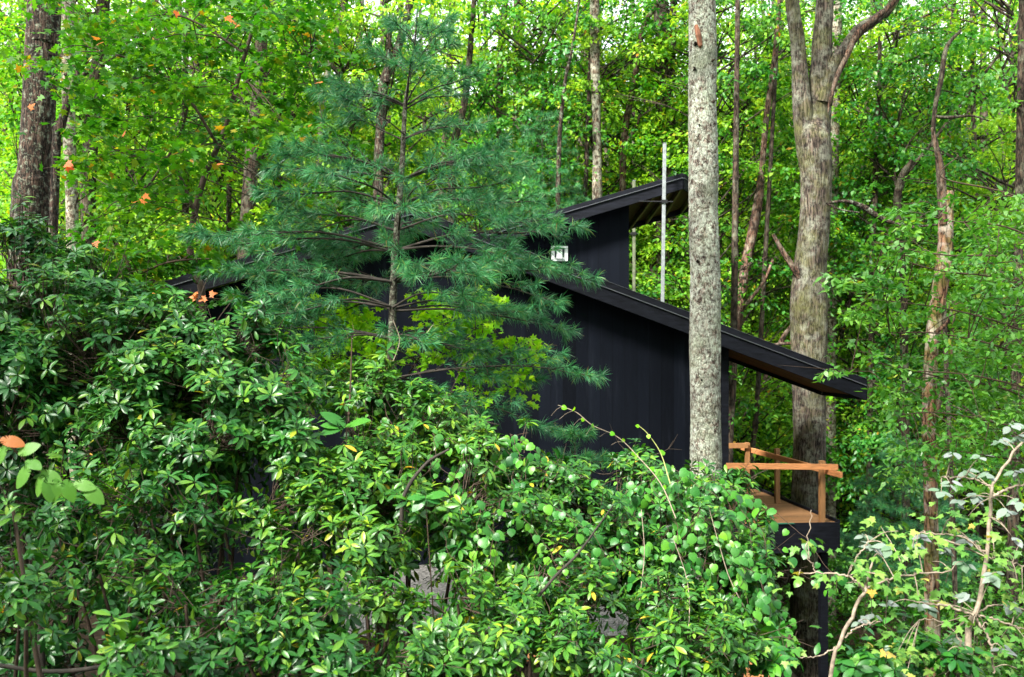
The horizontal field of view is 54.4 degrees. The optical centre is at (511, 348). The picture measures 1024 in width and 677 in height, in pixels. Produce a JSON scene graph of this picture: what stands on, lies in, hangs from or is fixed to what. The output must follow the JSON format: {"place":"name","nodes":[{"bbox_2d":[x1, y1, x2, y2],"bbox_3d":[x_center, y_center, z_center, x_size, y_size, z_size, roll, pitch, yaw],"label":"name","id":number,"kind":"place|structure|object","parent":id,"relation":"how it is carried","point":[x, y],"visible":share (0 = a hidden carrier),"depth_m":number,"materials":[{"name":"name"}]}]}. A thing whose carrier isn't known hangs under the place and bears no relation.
{"place":"outdoors","nodes":[
{"label":"outdoors","id":0,"kind":"place"},
{"bbox_2d":[325,564,640,635],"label":"gravel path","id":1,"kind":"structure","parent":0,"point":[423,572],"depth_m":13.01,"materials":[{"name":"grey gravel"}]},
{"bbox_2d":[0,0,1010,129],"label":"sky","id":2,"kind":"structure","parent":0,"point":[912,4],"materials":[{"name":"white"}]},
{"bbox_2d":[2,130,1023,676],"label":"ground","id":3,"kind":"structure","parent":0,"point":[840,620],"depth_m":24.07,"materials":[{"name":"green plant"}]},
{"bbox_2d":[0,0,61,593],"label":"dark oak","id":4,"kind":"object","parent":3,"relation":"on","point":[34,150],"visible":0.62,"depth_m":13.31,"materials":[{"name":"brown plant"}]},
{"bbox_2d":[0,435,103,504],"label":"beech sprig","id":5,"kind":"object","parent":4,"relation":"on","point":[50,486],"visible":1,"depth_m":4.18,"materials":[{"name":"green plant"}]},
{"bbox_2d":[0,0,128,504],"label":"woodland tree","id":6,"kind":"object","parent":3,"relation":"on","point":[4,133],"visible":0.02,"depth_m":23.78,"materials":[{"name":"green plant"}]},
{"bbox_2d":[0,0,152,470],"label":"woodland tree","id":7,"kind":"object","parent":3,"relation":"on","point":[63,196],"visible":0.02,"depth_m":26.49,"materials":[{"name":"green plant"}]},
{"bbox_2d":[0,0,171,521],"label":"woodland tree","id":8,"kind":"object","parent":3,"relation":"on","point":[72,201],"visible":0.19,"depth_m":19.28,"materials":[{"name":"green plant"}]},
{"bbox_2d":[0,486,207,676],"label":"mountain laurel","id":9,"kind":"object","parent":3,"relation":"on","point":[121,654],"visible":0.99,"depth_m":4.81,"materials":[{"name":"green plant"}]},
{"bbox_2d":[0,615,233,673],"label":"branch","id":10,"kind":"object","parent":9,"relation":"attached to","point":[54,671],"visible":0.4,"depth_m":5.39,"materials":[{"name":"leaf"},{"name":"twig"}]},
{"bbox_2d":[36,9,192,609],"bbox_3d":[-5.298,-0.543,13.112,2.347,8.458,2.502,0,0,0],"label":"leaning sapling","id":11,"kind":"object","parent":3,"relation":"on","point":[61,122],"visible":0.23,"depth_m":13.15,"materials":[{"name":"brown plant"}]},
{"bbox_2d":[0,432,244,676],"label":"mountain laurel","id":12,"kind":"object","parent":3,"relation":"on","point":[137,584],"visible":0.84,"depth_m":6.16,"materials":[{"name":"green plant"}]},
{"bbox_2d":[37,543,78,676],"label":"branch","id":13,"kind":"object","parent":12,"relation":"attached to","point":[42,654],"visible":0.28,"depth_m":6.59,"materials":[{"name":"brown wood"}]},
{"bbox_2d":[0,191,246,676],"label":"rhododendron","id":14,"kind":"object","parent":3,"relation":"on","point":[43,361],"visible":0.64,"depth_m":7.38,"materials":[{"name":"green plant"}]},
{"bbox_2d":[20,0,245,480],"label":"woodland tree","id":15,"kind":"object","parent":3,"relation":"on","point":[97,211],"visible":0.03,"depth_m":25.23,"materials":[{"name":"green plant"}]},
{"bbox_2d":[0,0,269,533],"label":"woodland tree","id":16,"kind":"object","parent":3,"relation":"on","point":[102,6],"visible":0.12,"depth_m":20.21,"materials":[{"name":"green plant"}]},
{"bbox_2d":[92,240,254,665],"bbox_3d":[-3.379,1.151,9.488,1.751,4.385,1.479,0,0,0],"label":"maple sapling","id":17,"kind":"object","parent":3,"relation":"on","point":[159,268],"visible":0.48,"depth_m":9.49,"materials":[{"name":"green plant"}]},
{"bbox_2d":[0,0,369,653],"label":"maple tree","id":18,"kind":"object","parent":3,"relation":"on","point":[173,92],"visible":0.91,"depth_m":9.61,"materials":[{"name":"green plant"}]},
{"bbox_2d":[118,12,300,280],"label":"woodland tree","id":19,"kind":"object","parent":3,"relation":"on","point":[222,206],"depth_m":28.51,"materials":[{"name":"green plant"}]},
{"bbox_2d":[57,269,369,676],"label":"rhododendron","id":20,"kind":"object","parent":3,"relation":"on","point":[250,408],"visible":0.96,"depth_m":6.79,"materials":[{"name":"green plant"}]},
{"bbox_2d":[78,0,357,507],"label":"woodland tree","id":21,"kind":"object","parent":3,"relation":"on","point":[182,273],"visible":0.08,"depth_m":22.39,"materials":[{"name":"green plant"}]},
{"bbox_2d":[157,2,331,261],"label":"woodland tree","id":22,"kind":"object","parent":3,"relation":"on","point":[229,199],"visible":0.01,"depth_m":24.29,"materials":[{"name":"green plant"}]},
{"bbox_2d":[125,0,381,274],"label":"woodland tree","id":23,"kind":"object","parent":3,"relation":"on","point":[246,205],"visible":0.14,"depth_m":20.97,"materials":[{"name":"green plant"}]},
{"bbox_2d":[124,535,386,676],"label":"mountain laurel","id":24,"kind":"object","parent":3,"relation":"on","point":[269,627],"visible":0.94,"depth_m":5.04,"materials":[{"name":"green plant"}]},
{"bbox_2d":[172,0,426,263],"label":"woodland tree","id":25,"kind":"object","parent":3,"relation":"on","point":[221,209],"visible":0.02,"depth_m":23.41,"materials":[{"name":"green plant"}]},
{"bbox_2d":[210,14,438,247],"bbox_3d":[-5.603,-4.330,28.816,6.856,16.964,6.576,0,0,0],"label":"woodland tree","id":26,"kind":"object","parent":3,"relation":"on","point":[398,120],"visible":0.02,"depth_m":28.88,"materials":[{"name":"green plant"}]},
{"bbox_2d":[210,0,453,237],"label":"woodland tree","id":27,"kind":"object","parent":3,"relation":"on","point":[363,64],"visible":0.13,"depth_m":22.64,"materials":[{"name":"green plant"}]},
{"bbox_2d":[320,412,370,629],"bbox_3d":[-1.119,1.691,6.716,0.356,2.535,0.184,0,0,0],"label":"buckeye seedling","id":28,"kind":"object","parent":3,"relation":"on","point":[335,423],"visible":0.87,"depth_m":6.69,"materials":[{"name":"green plant"}]},
{"bbox_2d":[271,0,438,248],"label":"woodland tree","id":29,"kind":"object","parent":3,"relation":"on","point":[380,70],"visible":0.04,"depth_m":26.64,"materials":[{"name":"green plant"}]},
{"bbox_2d":[178,338,538,676],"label":"mountain laurel","id":30,"kind":"object","parent":3,"relation":"on","point":[381,464],"visible":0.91,"depth_m":6.58,"materials":[{"name":"green plant"}]},
{"bbox_2d":[347,337,352,431],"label":"dry stem","id":31,"kind":"object","parent":30,"relation":"on","point":[350,380],"visible":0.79,"depth_m":7.30,"materials":[{"name":"brown plant"}]},
{"bbox_2d":[384,320,399,387],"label":"dry stem","id":32,"kind":"object","parent":30,"relation":"on","point":[398,345],"visible":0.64,"depth_m":7.60,"materials":[{"name":"brown plant"}]},
{"bbox_2d":[399,448,448,538],"bbox_3d":[-0.553,0.918,6.299,0.318,0.580,0.026,0,0,0],"label":"branch","id":33,"kind":"object","parent":30,"relation":"attached to","point":[407,488],"visible":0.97,"depth_m":6.29,"materials":[{"name":"plant"}]},
{"bbox_2d":[335,372,631,676],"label":"creeper vine","id":34,"kind":"object","parent":30,"relation":"attached to","point":[510,461],"visible":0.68,"depth_m":6.52,"materials":[{"name":"green plant"}]},
{"bbox_2d":[270,0,512,246],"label":"woodland tree","id":35,"kind":"object","parent":3,"relation":"on","point":[386,78],"visible":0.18,"depth_m":22.10,"materials":[{"name":"green plant"}]},
{"bbox_2d":[175,4,610,656],"bbox_3d":[-1.021,0.186,8.530,3.108,6.406,2.724,0,0,43],"label":"white pine","id":36,"kind":"object","parent":3,"relation":"on","point":[463,300],"visible":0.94,"depth_m":8.46,"materials":[{"name":"green plant"}]},
{"bbox_2d":[278,285,556,423],"bbox_3d":[-0.901,0.089,9.226,2.675,1.428,1.310,0,0,11],"label":"grape vine","id":37,"kind":"object","parent":36,"relation":"attached to","point":[358,343],"visible":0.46,"depth_m":9.09,"materials":[{"name":"green plant"}]},
{"bbox_2d":[407,491,447,618],"bbox_3d":[-0.524,1.884,6.189,0.197,1.994,0.168,0,0,38],"label":"buckeye seedling","id":38,"kind":"object","parent":3,"relation":"on","point":[420,500],"visible":0.96,"depth_m":6.19,"materials":[{"name":"green plant"}]},
{"bbox_2d":[336,549,548,676],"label":"mountain laurel","id":39,"kind":"object","parent":3,"relation":"on","point":[455,646],"visible":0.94,"depth_m":5.48,"materials":[{"name":"green plant"}]},
{"bbox_2d":[536,505,613,596],"bbox_3d":[0.361,1.243,6.000,0.506,0.608,0.022,0,0,0],"label":"branch","id":40,"kind":"object","parent":39,"relation":"attached to","point":[546,586],"visible":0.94,"depth_m":5.99,"materials":[{"name":"plant"}]},
{"bbox_2d":[363,1,529,229],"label":"woodland tree","id":41,"kind":"object","parent":3,"relation":"on","point":[425,122],"visible":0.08,"depth_m":29.52,"materials":[{"name":"green plant"}]},
{"bbox_2d":[354,0,592,230],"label":"woodland tree","id":42,"kind":"object","parent":3,"relation":"on","point":[470,57],"visible":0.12,"depth_m":23.35,"materials":[{"name":"green plant"}]},
{"bbox_2d":[150,173,866,577],"bbox_3d":[-0.122,1.504,17.636,11.299,9.393,4.517,0,0,-6],"label":"black cabin","id":43,"kind":"object","parent":3,"relation":"on","point":[634,343],"visible":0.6,"depth_m":15.91,"materials":[{"name":"wood"}]},
{"bbox_2d":[390,0,627,227],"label":"woodland tree","id":44,"kind":"object","parent":3,"relation":"on","point":[429,102],"visible":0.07,"depth_m":25.47,"materials":[{"name":"green plant"}]},
{"bbox_2d":[0,0,1023,527],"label":"woods","id":45,"kind":"object","parent":3,"relation":"on","point":[442,138],"visible":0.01,"depth_m":42.16,"materials":[{"name":"green plant"}]},
{"bbox_2d":[422,402,637,676],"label":"mountain laurel","id":46,"kind":"object","parent":3,"relation":"on","point":[554,488],"visible":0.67,"depth_m":6.80,"materials":[{"name":"green plant"}]},
{"bbox_2d":[424,0,652,213],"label":"woodland tree","id":47,"kind":"object","parent":3,"relation":"on","point":[540,70],"visible":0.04,"depth_m":25.98,"materials":[{"name":"green plant"}]},
{"bbox_2d":[490,109,590,228],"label":"white pine","id":48,"kind":"object","parent":3,"relation":"on","point":[527,181],"visible":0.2,"depth_m":22.21,"materials":[{"name":"green plant"}]},
{"bbox_2d":[441,0,643,284],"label":"woodland tree","id":49,"kind":"object","parent":3,"relation":"on","point":[502,120],"visible":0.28,"depth_m":22.86,"materials":[{"name":"green plant"}]},
{"bbox_2d":[460,0,687,281],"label":"woodland tree","id":50,"kind":"object","parent":3,"relation":"on","point":[588,119],"visible":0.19,"depth_m":23.45,"materials":[{"name":"green plant"}]},
{"bbox_2d":[534,422,626,658],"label":"white pine","id":51,"kind":"object","parent":3,"relation":"on","point":[574,432],"visible":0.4,"depth_m":10.65,"materials":[{"name":"green plant"}]},
{"bbox_2d":[476,0,689,304],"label":"woodland tree","id":52,"kind":"object","parent":3,"relation":"on","point":[593,44],"visible":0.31,"depth_m":23.21,"materials":[{"name":"green plant"}]},
{"bbox_2d":[505,0,757,305],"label":"woodland tree","id":53,"kind":"object","parent":3,"relation":"on","point":[625,137],"visible":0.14,"depth_m":23.46,"materials":[{"name":"green plant"}]},
{"bbox_2d":[629,180,638,291],"bbox_3d":[2.583,0.065,21.077,0.220,7.266,0.100,0,0,-6],"label":"steel post","id":54,"kind":"object","parent":3,"relation":"on","point":[633,233],"visible":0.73,"depth_m":21.05,"materials":[{"name":"white metal"}]},
{"bbox_2d":[516,0,779,461],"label":"woodland tree","id":55,"kind":"object","parent":3,"relation":"on","point":[651,148],"visible":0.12,"depth_m":23.91,"materials":[{"name":"green plant"}]},
{"bbox_2d":[639,143,672,301],"bbox_3d":[2.562,0.004,17.719,0.620,7.340,0.100,0,0,-6],"label":"steel post","id":56,"kind":"object","parent":3,"relation":"on","point":[664,201],"visible":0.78,"depth_m":17.70,"materials":[{"name":"white metal"}]},
{"bbox_2d":[516,551,812,676],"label":"mountain laurel","id":57,"kind":"object","parent":3,"relation":"on","point":[723,648],"visible":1,"depth_m":5.89,"materials":[{"name":"green plant"}]},
{"bbox_2d":[569,423,807,676],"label":"mountain laurel","id":58,"kind":"object","parent":3,"relation":"on","point":[633,465],"visible":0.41,"depth_m":7.48,"materials":[{"name":"green plant"}]},
{"bbox_2d":[551,405,675,517],"bbox_3d":[0.746,0.818,7.332,0.908,0.817,0.189,0,0,5],"label":"greenbrier vine","id":59,"kind":"object","parent":58,"relation":"attached to","point":[612,433],"visible":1,"depth_m":7.30,"materials":[{"name":"green plant"}]},
{"bbox_2d":[635,424,670,483],"bbox_3d":[1.062,0.775,7.403,0.268,0.431,0.125,0,0,22],"label":"greenbrier vine","id":60,"kind":"object","parent":58,"relation":"on","point":[648,436],"visible":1,"depth_m":7.40,"materials":[{"name":"green plant"}]},
{"bbox_2d":[674,541,689,625],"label":"hanging vine","id":61,"kind":"object","parent":58,"relation":"hanging from","point":[687,582],"visible":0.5,"depth_m":7.00,"materials":[{"name":"green plant"}]},
{"bbox_2d":[531,464,847,676],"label":"creeper vine","id":62,"kind":"object","parent":58,"relation":"attached to","point":[759,600],"visible":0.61,"depth_m":7.35,"materials":[{"name":"green plant"}]},
{"bbox_2d":[633,510,644,653],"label":"hanging vine","id":63,"kind":"object","parent":62,"relation":"hanging from","point":[643,565],"visible":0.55,"depth_m":6.99,"materials":[{"name":"green plant"}]},
{"bbox_2d":[708,505,745,609],"bbox_3d":[1.563,1.529,7.228,0.286,0.768,0.052,0,0,20],"label":"hanging vine","id":64,"kind":"object","parent":58,"relation":"hanging from","point":[723,559],"visible":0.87,"depth_m":7.22,"materials":[{"name":"green plant"}]},
{"bbox_2d":[602,31,792,443],"bbox_3d":[5.449,-3.678,29.094,6.233,18.270,6.597,0,0,0],"label":"woodland tree","id":65,"kind":"object","parent":3,"relation":"on","point":[680,92],"depth_m":28.19,"materials":[{"name":"green plant"}]},
{"bbox_2d":[688,0,721,585],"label":"lichen tree","id":66,"kind":"object","parent":3,"relation":"on","point":[705,346],"visible":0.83,"depth_m":12.44,"materials":[{"name":"grey plant"}]},
{"bbox_2d":[612,0,808,489],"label":"woodland tree","id":67,"kind":"object","parent":3,"relation":"on","point":[752,227],"visible":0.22,"depth_m":22.82,"materials":[{"name":"green plant"}]},
{"bbox_2d":[589,0,842,487],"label":"woodland tree","id":68,"kind":"object","parent":3,"relation":"on","point":[736,232],"visible":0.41,"depth_m":22.22,"materials":[{"name":"green plant"}]},
{"bbox_2d":[615,0,887,495],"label":"woodland tree","id":69,"kind":"object","parent":3,"relation":"on","point":[785,138],"visible":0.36,"depth_m":22.87,"materials":[{"name":"green plant"}]},
{"bbox_2d":[652,2,858,488],"bbox_3d":[7.085,-3.006,27.965,6.759,18.913,6.480,0,0,17],"label":"woodland tree","id":70,"kind":"object","parent":3,"relation":"on","point":[753,311],"visible":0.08,"depth_m":26.98,"materials":[{"name":"green plant"}]},
{"bbox_2d":[726,442,842,676],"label":"deck","id":71,"kind":"structure","parent":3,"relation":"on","point":[825,528],"depth_m":16.49,"materials":[{"name":"brown wood"}]},
{"bbox_2d":[721,0,868,485],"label":"woodland tree","id":72,"kind":"object","parent":3,"relation":"on","point":[777,398],"visible":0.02,"depth_m":30.64,"materials":[{"name":"green plant"}]},
{"bbox_2d":[716,2,927,616],"bbox_3d":[8.040,-2.399,26.466,5.871,18.733,5.751,0,0,0],"label":"woodland tree","id":73,"kind":"object","parent":3,"relation":"on","point":[784,579],"visible":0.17,"depth_m":25.40,"materials":[{"name":"green plant"}]},
{"bbox_2d":[719,0,944,625],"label":"woodland tree","id":74,"kind":"object","parent":3,"relation":"on","point":[831,427],"visible":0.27,"depth_m":24.41,"materials":[{"name":"green plant"}]},
{"bbox_2d":[772,0,936,676],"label":"forked oak","id":75,"kind":"object","parent":3,"relation":"on","point":[813,96],"visible":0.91,"depth_m":18.37,"materials":[{"name":"brown plant"}]},
{"bbox_2d":[721,0,1000,631],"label":"woodland tree","id":76,"kind":"object","parent":3,"relation":"on","point":[874,199],"visible":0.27,"depth_m":23.97,"materials":[{"name":"green plant"}]},
{"bbox_2d":[765,512,976,676],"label":"striped sapling","id":77,"kind":"object","parent":3,"relation":"on","point":[859,572],"visible":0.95,"depth_m":5.21,"materials":[{"name":"green plant"}]},
{"bbox_2d":[749,609,993,676],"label":"laurel seedling","id":78,"kind":"object","parent":3,"relation":"on","point":[773,666],"visible":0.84,"depth_m":5.61,"materials":[{"name":"green plant"}]},
{"bbox_2d":[737,307,1023,676],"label":"undergrowth","id":79,"kind":"object","parent":3,"relation":"on","point":[948,614],"visible":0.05,"depth_m":19.72,"materials":[{"name":"green plant"}]},
{"bbox_2d":[795,1,969,522],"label":"woodland tree","id":80,"kind":"object","parent":3,"relation":"on","point":[935,63],"visible":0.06,"depth_m":30.57,"materials":[{"name":"green plant"}]},
{"bbox_2d":[777,0,1017,634],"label":"woodland tree","id":81,"kind":"object","parent":3,"relation":"on","point":[907,168],"visible":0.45,"depth_m":23.19,"materials":[{"name":"green plant"}]},
{"bbox_2d":[783,155,1023,508],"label":"beech tree","id":82,"kind":"object","parent":3,"relation":"on","point":[993,393],"visible":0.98,"depth_m":10.66,"materials":[{"name":"green plant"}]},
{"bbox_2d":[834,434,982,629],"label":"white pine","id":83,"kind":"object","parent":3,"relation":"on","point":[883,504],"visible":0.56,"depth_m":17.33,"materials":[{"name":"green plant"}]},
{"bbox_2d":[804,0,1017,616],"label":"woodland tree","id":84,"kind":"object","parent":3,"relation":"on","point":[997,61],"visible":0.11,"depth_m":25.32,"materials":[{"name":"green plant"}]},
{"bbox_2d":[837,7,1006,482],"bbox_3d":[11.113,-3.006,27.821,6.235,18.913,6.322,0,0,0],"label":"woodland tree","id":85,"kind":"object","parent":3,"relation":"on","point":[927,119],"visible":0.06,"depth_m":27.16,"materials":[{"name":"green plant"}]},
{"bbox_2d":[845,0,1023,676],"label":"woodland tree","id":86,"kind":"object","parent":3,"relation":"on","point":[1016,104],"visible":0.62,"depth_m":20.21,"materials":[{"name":"green plant"}]},
{"bbox_2d":[846,0,1023,603],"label":"woodland tree","id":87,"kind":"object","parent":3,"relation":"on","point":[975,139],"visible":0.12,"depth_m":25.13,"materials":[{"name":"green plant"}]},
{"bbox_2d":[850,0,1023,528],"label":"woodland tree","id":88,"kind":"object","parent":3,"relation":"on","point":[1002,122],"visible":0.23,"depth_m":22.77,"materials":[{"name":"green plant"}]},
{"bbox_2d":[922,127,955,676],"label":"broken trunk","id":89,"kind":"object","parent":3,"relation":"on","point":[945,235],"visible":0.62,"depth_m":13.12,"materials":[{"name":"brown wood"}]},
{"bbox_2d":[871,423,1023,676],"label":"twiggy sapling","id":90,"kind":"object","parent":3,"relation":"on","point":[988,574],"visible":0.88,"depth_m":5.49,"materials":[{"name":"green plant"}]},
{"bbox_2d":[931,29,988,676],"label":"pale sapling","id":91,"kind":"object","parent":3,"relation":"on","point":[933,124],"visible":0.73,"depth_m":16.17,"materials":[{"name":"brown plant"}]},
{"bbox_2d":[744,673,768,676],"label":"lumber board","id":92,"kind":"object","parent":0,"point":[747,675],"depth_m":9.95,"materials":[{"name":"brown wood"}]}
]}

